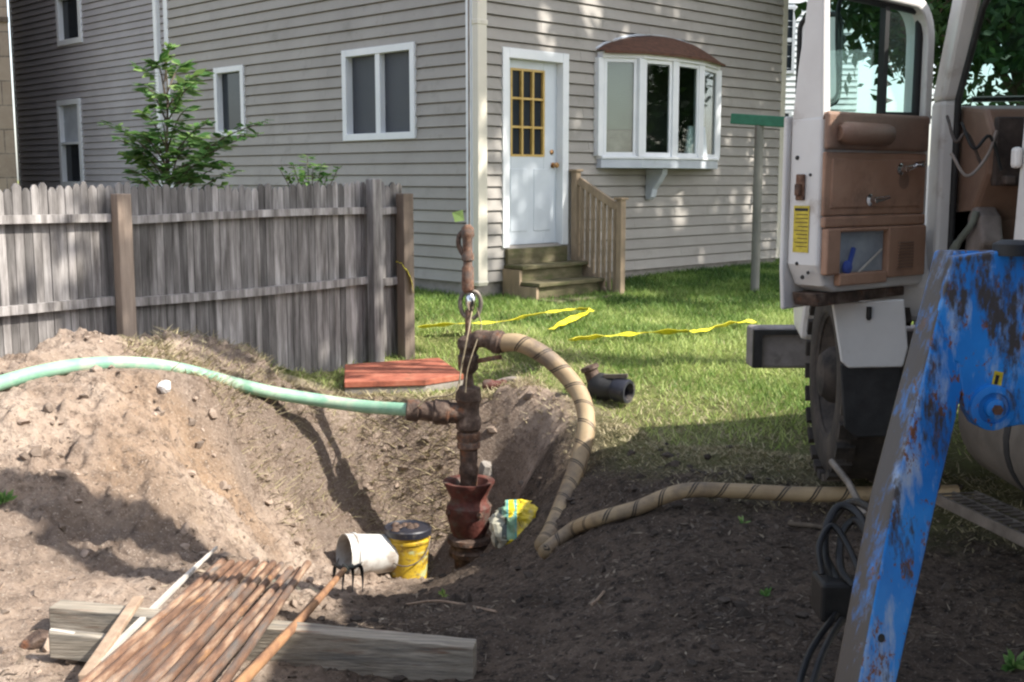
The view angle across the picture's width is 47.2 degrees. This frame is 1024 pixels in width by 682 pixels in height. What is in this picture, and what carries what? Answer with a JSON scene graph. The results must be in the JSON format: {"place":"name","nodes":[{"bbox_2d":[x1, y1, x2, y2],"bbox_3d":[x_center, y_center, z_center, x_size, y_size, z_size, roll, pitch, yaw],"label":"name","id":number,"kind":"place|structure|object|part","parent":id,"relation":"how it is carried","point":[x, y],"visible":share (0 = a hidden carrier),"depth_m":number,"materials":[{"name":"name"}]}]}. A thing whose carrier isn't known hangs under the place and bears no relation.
{"place":"outdoors","nodes":[
{"label":"outdoors","id":0,"kind":"place"},
{"bbox_2d":[7,0,1015,179],"label":"sky","id":1,"kind":"structure","parent":0,"point":[866,76],"materials":[{"name":"white"}]},
{"bbox_2d":[0,180,1023,681],"bbox_3d":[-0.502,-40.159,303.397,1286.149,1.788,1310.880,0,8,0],"label":"ground","id":2,"kind":"structure","parent":0,"point":[126,474],"depth_m":5.95,"materials":[{"name":"brown soil"}]},
{"bbox_2d":[0,0,16,191],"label":"neighbour building","id":3,"kind":"structure","parent":2,"relation":"on","point":[8,173],"depth_m":20.65,"materials":[{"name":"beige brick"}]},
{"bbox_2d":[0,489,17,504],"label":"weed","id":4,"kind":"object","parent":2,"relation":"on","point":[6,498],"visible":1,"depth_m":5.54,"materials":[{"name":"green plant"}]},
{"bbox_2d":[19,629,48,648],"bbox_3d":[-1.788,1.123,4.396,0.126,0.059,0.089,-27,24,-38],"label":"stone","id":5,"kind":"object","parent":2,"relation":"on","point":[36,639],"visible":0.9,"depth_m":4.38,"materials":[{"name":"stone"}]},
{"bbox_2d":[8,0,166,193],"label":"house wing","id":6,"kind":"structure","parent":2,"relation":"on","point":[76,77],"depth_m":21.79,"materials":[{"name":"grey plastic"}]},
{"bbox_2d":[55,0,84,46],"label":"window","id":7,"kind":"structure","parent":6,"relation":"in","point":[69,25],"depth_m":21.88,"materials":[{"name":"white glass"}]},
{"bbox_2d":[56,98,86,186],"bbox_3d":[-8.327,-3.744,22.201,0.963,1.631,0.120,8,11,44],"label":"window","id":8,"kind":"structure","parent":6,"relation":"in","point":[69,119],"depth_m":22.30,"materials":[{"name":"grey paint"}]},
{"bbox_2d":[49,628,130,661],"bbox_3d":[-1.521,1.116,4.268,0.312,0.134,0.050,0,8,0],"label":"board","id":9,"kind":"object","parent":2,"relation":"on","point":[78,645],"visible":0.51,"depth_m":4.24,"materials":[{"name":"grey wood"}]},
{"bbox_2d":[49,628,74,633],"bbox_3d":[-1.599,1.064,4.256,0.158,0.038,0.018,0,8,0],"label":"stick","id":10,"kind":"object","parent":9,"relation":"on","point":[59,630],"visible":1,"depth_m":4.25,"materials":[{"name":"grey wood"}]},
{"bbox_2d":[157,380,170,392],"bbox_3d":[-2.034,0.266,6.841,0.090,0.083,0.084,13,18,6],"label":"white lump","id":11,"kind":"object","parent":2,"relation":"on","point":[163,386],"visible":1,"depth_m":6.82,"materials":[{"name":"white stone"}]},
{"bbox_2d":[97,42,267,189],"bbox_3d":[-2.735,-1.237,9.831,1.538,2.491,0.920,0,8,0],"label":"sapling","id":12,"kind":"object","parent":2,"relation":"on","point":[186,170],"visible":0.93,"depth_m":9.69,"materials":[{"name":"green plant"}]},
{"bbox_2d":[0,356,405,415],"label":"discharge hose","id":13,"kind":"object","parent":2,"relation":"on","point":[24,375],"visible":0.89,"depth_m":7.38,"materials":[{"name":"green rubber"}]},
{"bbox_2d":[0,179,414,373],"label":"stockade fence","id":14,"kind":"object","parent":2,"relation":"on","point":[310,277],"visible":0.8,"depth_m":8.72,"materials":[{"name":"grey wood"}]},
{"bbox_2d":[49,600,476,680],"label":"timber","id":15,"kind":"object","parent":2,"relation":"on","point":[388,654],"visible":0.56,"depth_m":4.37,"materials":[{"name":"grey wood"}]},
{"bbox_2d":[78,596,143,680],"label":"stick","id":16,"kind":"object","parent":15,"relation":"on","point":[112,635],"visible":0.77,"depth_m":4.13,"materials":[{"name":"beige wood"}]},
{"bbox_2d":[79,558,225,681],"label":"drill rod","id":17,"kind":"object","parent":15,"relation":"on","point":[107,661],"visible":0.84,"depth_m":4.17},
{"bbox_2d":[100,546,217,661],"bbox_3d":[-1.402,1.033,4.771,0.023,0.175,1.732,0,8,-1],"label":"lath","id":18,"kind":"object","parent":15,"relation":"on","point":[140,621],"visible":0.92,"depth_m":4.66,"materials":[{"name":"white wood"}]},
{"bbox_2d":[91,559,234,681],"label":"drill rod","id":19,"kind":"object","parent":15,"relation":"on","point":[110,670],"visible":0.92,"depth_m":4.12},
{"bbox_2d":[105,561,242,681],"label":"drill rod","id":20,"kind":"object","parent":15,"relation":"on","point":[127,667],"visible":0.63,"depth_m":4.04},
{"bbox_2d":[119,560,249,681],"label":"drill rod","id":21,"kind":"object","parent":15,"relation":"on","point":[144,662],"visible":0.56,"depth_m":3.97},
{"bbox_2d":[132,557,258,681],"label":"drill rod","id":22,"kind":"object","parent":15,"relation":"on","point":[176,642],"visible":0.98,"depth_m":4.13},
{"bbox_2d":[145,561,267,681],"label":"drill rod","id":23,"kind":"object","parent":15,"relation":"on","point":[167,664],"visible":0.77,"depth_m":4.08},
{"bbox_2d":[158,560,276,681],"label":"drill rod","id":24,"kind":"object","parent":15,"relation":"on","point":[184,660],"visible":0.99,"depth_m":4.08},
{"bbox_2d":[173,561,284,681],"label":"drill rod","id":25,"kind":"object","parent":15,"relation":"on","point":[197,661],"visible":0.98,"depth_m":4.11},
{"bbox_2d":[186,566,293,681],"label":"drill rod","id":26,"kind":"object","parent":15,"relation":"on","point":[204,667],"visible":0.91,"depth_m":4.12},
{"bbox_2d":[199,566,300,681],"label":"drill rod","id":27,"kind":"object","parent":15,"relation":"on","point":[221,662],"visible":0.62,"depth_m":3.97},
{"bbox_2d":[218,560,311,681],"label":"drill rod","id":28,"kind":"object","parent":15,"relation":"on","point":[234,667],"visible":1,"depth_m":4.11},
{"bbox_2d":[233,563,363,681],"bbox_3d":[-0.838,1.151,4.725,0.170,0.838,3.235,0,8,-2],"label":"garden fork","id":29,"kind":"object","parent":2,"relation":"on","point":[250,672],"visible":0.99,"depth_m":4.40,"materials":[{"name":"brown wood"}]},
{"bbox_2d":[278,154,342,186],"bbox_3d":[-1.762,-0.897,10.559,0.613,1.575,0.415,1,8,10],"label":"bush","id":30,"kind":"object","parent":2,"relation":"on","point":[301,175],"visible":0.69,"depth_m":10.54,"materials":[{"name":"green plant"}]},
{"bbox_2d":[117,324,556,577],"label":"roots and straw","id":31,"kind":"object","parent":2,"relation":"on","point":[194,361],"visible":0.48,"depth_m":7.94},
{"bbox_2d":[336,532,397,575],"bbox_3d":[-0.928,1.349,7.447,0.373,0.291,0.303,-4,9,-29],"label":"bucket","id":32,"kind":"object","parent":2,"relation":"on","point":[376,553],"visible":0.69,"depth_m":7.38,"materials":[{"name":"white plastic"}]},
{"bbox_2d":[344,358,462,394],"bbox_3d":[-0.906,0.326,9.146,0.934,0.210,1.044,-2,8,-16],"label":"timber block","id":33,"kind":"object","parent":2,"relation":"on","point":[420,374],"depth_m":8.86,"materials":[{"name":"red wood"}]},
{"bbox_2d":[384,520,430,578],"bbox_3d":[-0.674,1.369,7.554,0.313,0.393,0.316,0,8,0],"label":"bucket","id":34,"kind":"object","parent":2,"relation":"on","point":[410,540],"visible":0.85,"depth_m":7.45,"materials":[{"name":"yellow plastic"}]},
{"bbox_2d":[438,589,447,596],"bbox_3d":[-0.356,1.294,6.028,0.072,0.044,0.046,6,10,39],"label":"weed","id":35,"kind":"object","parent":2,"relation":"on","point":[442,592],"visible":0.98,"depth_m":6.03,"materials":[{"name":"green plant"}]},
{"bbox_2d":[406,600,496,612],"bbox_3d":[-0.301,1.266,5.567,0.011,0.234,0.825,-5,9,-34],"label":"twig","id":36,"kind":"object","parent":2,"relation":"on","point":[456,603],"visible":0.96,"depth_m":5.58,"materials":[{"name":"brown wood"}]},
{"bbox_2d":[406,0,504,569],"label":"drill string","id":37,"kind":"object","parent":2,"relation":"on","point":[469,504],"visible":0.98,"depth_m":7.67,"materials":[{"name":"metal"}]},
{"bbox_2d":[500,333,594,551],"bbox_3d":[0.219,0.555,7.013,0.596,1.056,1.371,0,8,0],"label":"kelly hose","id":38,"kind":"object","parent":37,"relation":"attached to","point":[559,368],"visible":0.94,"depth_m":7.25,"materials":[{"name":"beige rubber"}]},
{"bbox_2d":[152,0,788,296],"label":"house","id":39,"kind":"structure","parent":2,"relation":"on","point":[637,103],"depth_m":13.24,"materials":[{"name":"plastic"}]},
{"bbox_2d":[213,65,248,135],"bbox_3d":[-3.560,-3.048,14.910,0.688,0.863,0.110,8,11,44],"label":"window","id":40,"kind":"structure","parent":39,"relation":"in","point":[229,87],"depth_m":14.98,"materials":[{"name":"white glass"}]},
{"bbox_2d":[341,42,421,140],"bbox_3d":[-1.436,-2.705,12.814,1.255,1.000,0.110,8,11,44],"label":"window","id":41,"kind":"structure","parent":39,"relation":"in","point":[379,95],"depth_m":12.79,"materials":[{"name":"white plastic"}]},
{"bbox_2d":[499,47,568,247],"bbox_3d":[0.215,-2.038,12.476,0.140,2.049,1.003,8,11,44],"label":"door","id":42,"kind":"structure","parent":39,"relation":"in","point":[535,84],"depth_m":12.54,"materials":[{"name":"white paint"}]},
{"bbox_2d":[583,34,725,199],"bbox_3d":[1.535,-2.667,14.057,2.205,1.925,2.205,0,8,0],"label":"bow window","id":43,"kind":"structure","parent":39,"relation":"in","point":[657,99],"depth_m":13.47,"materials":[{"name":"white paint"}]},
{"bbox_2d":[479,460,492,476],"bbox_3d":[-0.179,0.922,8.270,0.099,0.181,0.131,-2,17,23],"label":"stone","id":44,"kind":"object","parent":2,"relation":"on","point":[485,467],"visible":0.7,"depth_m":8.22,"materials":[{"name":"white stone"}]},
{"bbox_2d":[482,379,506,390],"bbox_3d":[-0.131,0.326,8.749,0.181,0.083,0.084,-2,8,-14],"label":"stone","id":45,"kind":"object","parent":2,"relation":"on","point":[488,383],"visible":0.68,"depth_m":8.71,"materials":[{"name":"red stone"}]},
{"bbox_2d":[498,376,523,382],"bbox_3d":[0.047,0.313,8.825,0.383,0.084,0.089,1,8,8],"label":"stone","id":46,"kind":"object","parent":2,"relation":"on","point":[511,377],"visible":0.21,"depth_m":8.83,"materials":[{"name":"grey stone"}]},
{"bbox_2d":[0,330,1023,681],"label":"soil clods","id":47,"kind":"object","parent":2,"relation":"on","point":[354,620],"visible":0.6,"depth_m":5.63,"materials":[{"name":"brown soil"}]},
{"bbox_2d":[0,332,1023,681],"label":"wood chips","id":48,"kind":"object","parent":2,"relation":"on","point":[384,618],"visible":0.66,"depth_m":5.15,"materials":[{"name":"brown wood"}]},
{"bbox_2d":[488,499,537,547],"bbox_3d":[0.011,1.098,6.963,0.309,0.320,0.222,0,8,0],"label":"plastic bag","id":49,"kind":"object","parent":2,"relation":"on","point":[510,521],"visible":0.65,"depth_m":6.90,"materials":[{"name":"yellow plastic"}]},
{"bbox_2d":[503,169,628,304],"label":"wooden steps","id":50,"kind":"structure","parent":2,"relation":"on","point":[553,264],"depth_m":12.53,"materials":[{"name":"brown wood"}]},
{"bbox_2d":[591,590,604,605],"bbox_3d":[0.371,1.088,4.974,0.022,0.032,0.213,3,8,19],"label":"twig","id":51,"kind":"object","parent":2,"relation":"on","point":[598,597],"visible":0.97,"depth_m":4.93,"materials":[{"name":"wood"}]},
{"bbox_2d":[580,363,634,403],"bbox_3d":[0.655,0.288,8.121,0.376,0.261,0.190,6,10,36],"label":"pump fitting","id":52,"kind":"object","parent":2,"relation":"on","point":[618,388],"visible":1,"depth_m":8.06,"materials":[{"name":"black plastic"}]},
{"bbox_2d":[738,515,750,522],"bbox_3d":[1.099,0.850,5.565,0.034,0.036,0.076,-4,9,-27],"label":"weed","id":53,"kind":"object","parent":2,"relation":"on","point":[741,519],"visible":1,"depth_m":5.57,"materials":[{"name":"green plant"}]},
{"bbox_2d":[538,482,959,558],"bbox_3d":[1.169,0.922,5.918,2.088,0.460,0.304,1,8,10],"label":"suction hose","id":54,"kind":"object","parent":2,"relation":"on","point":[640,506],"visible":0.81,"depth_m":5.81,"materials":[{"name":"beige rubber"}]},
{"bbox_2d":[730,113,784,291],"bbox_3d":[2.639,-1.421,12.510,0.672,2.000,0.097,5,9,31],"label":"clothesline post","id":55,"kind":"object","parent":2,"relation":"on","point":[759,122],"visible":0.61,"depth_m":12.46,"materials":[{"name":"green metal"}]},
{"bbox_2d":[759,587,771,596],"bbox_3d":[1.024,1.009,4.737,0.057,0.041,0.052,0,8,0],"label":"weed","id":56,"kind":"object","parent":2,"relation":"on","point":[766,592],"visible":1,"depth_m":4.73,"materials":[{"name":"green plant"}]},
{"bbox_2d":[545,402,1023,555],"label":"trampled grass","id":57,"kind":"structure","parent":2,"relation":"on","point":[737,450],"depth_m":6.56,"materials":[{"name":"plant"}]},
{"bbox_2d":[788,521,822,536],"bbox_3d":[1.399,0.870,5.479,0.115,0.029,0.208,-5,10,-35],"label":"twig","id":58,"kind":"object","parent":2,"relation":"on","point":[805,525],"visible":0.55,"depth_m":5.50,"materials":[{"name":"wood"}]},
{"bbox_2d":[785,0,859,116],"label":"neighbour house","id":59,"kind":"structure","parent":2,"relation":"on","point":[848,102],"depth_m":24.44,"materials":[{"name":"white"}]},
{"bbox_2d":[785,110,791,116],"bbox_3d":[5.737,-4.507,24.589,0.237,0.647,0.051,0,8,0],"label":"window","id":60,"kind":"structure","parent":59,"relation":"in","point":[788,113],"depth_m":24.53,"materials":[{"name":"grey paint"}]},
{"bbox_2d":[786,6,795,73],"bbox_3d":[5.749,-6.253,24.347,0.261,1.361,0.051,0,8,0],"label":"window","id":61,"kind":"structure","parent":59,"relation":"in","point":[791,16],"depth_m":24.33,"materials":[{"name":"grey paint"}]},
{"bbox_2d":[746,0,1023,681],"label":"drill truck","id":62,"kind":"object","parent":2,"relation":"on","point":[888,236],"visible":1,"depth_m":4.95,"materials":[{"name":"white metal"}]},
{"bbox_3d":[1.504,-0.855,5.183,0.817,1.396,0.451,-6,10,-36],"label":"door","id":63,"kind":"part","parent":62,"relation":"part of","materials":[{"name":"metal"}]},
{"bbox_2d":[794,0,1023,118],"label":"tree","id":64,"kind":"object","parent":2,"relation":"on","point":[1012,40],"visible":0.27,"depth_m":16.50,"materials":[{"name":"green plant"}]},
{"bbox_2d":[802,0,1023,98],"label":"tree","id":65,"kind":"object","parent":2,"relation":"on","point":[936,7],"visible":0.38,"depth_m":15.08,"materials":[{"name":"green plant"}]},
{"bbox_2d":[1000,649,1023,671],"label":"weed","id":66,"kind":"object","parent":2,"relation":"on","point":[1011,664],"visible":1,"depth_m":3.92,"materials":[{"name":"green plant"}]},
{"bbox_2d":[245,258,969,454],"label":"grass","id":67,"kind":"structure","parent":0,"point":[719,274],"depth_m":10.25,"materials":[{"name":"green plant"}]},
{"bbox_2d":[418,307,593,328],"bbox_3d":[0.005,-0.213,10.728,1.299,0.108,1.344,3,9,22],"label":"caution tape","id":68,"kind":"object","parent":67,"relation":"on","point":[572,318],"visible":0.99,"depth_m":10.46,"materials":[{"name":"yellow plastic"}]},
{"bbox_2d":[568,319,755,340],"bbox_3d":[1.333,-0.079,9.771,1.898,0.094,0.324,-4,9,-26],"label":"caution tape","id":69,"kind":"object","parent":67,"relation":"on","point":[663,331],"visible":0.99,"depth_m":9.74,"materials":[{"name":"yellow plastic"}]},
{"bbox_2d":[241,302,1018,519],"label":"dry grass","id":70,"kind":"structure","parent":0,"point":[621,418],"depth_m":8.04,"materials":[{"name":"plant"}]}
]}

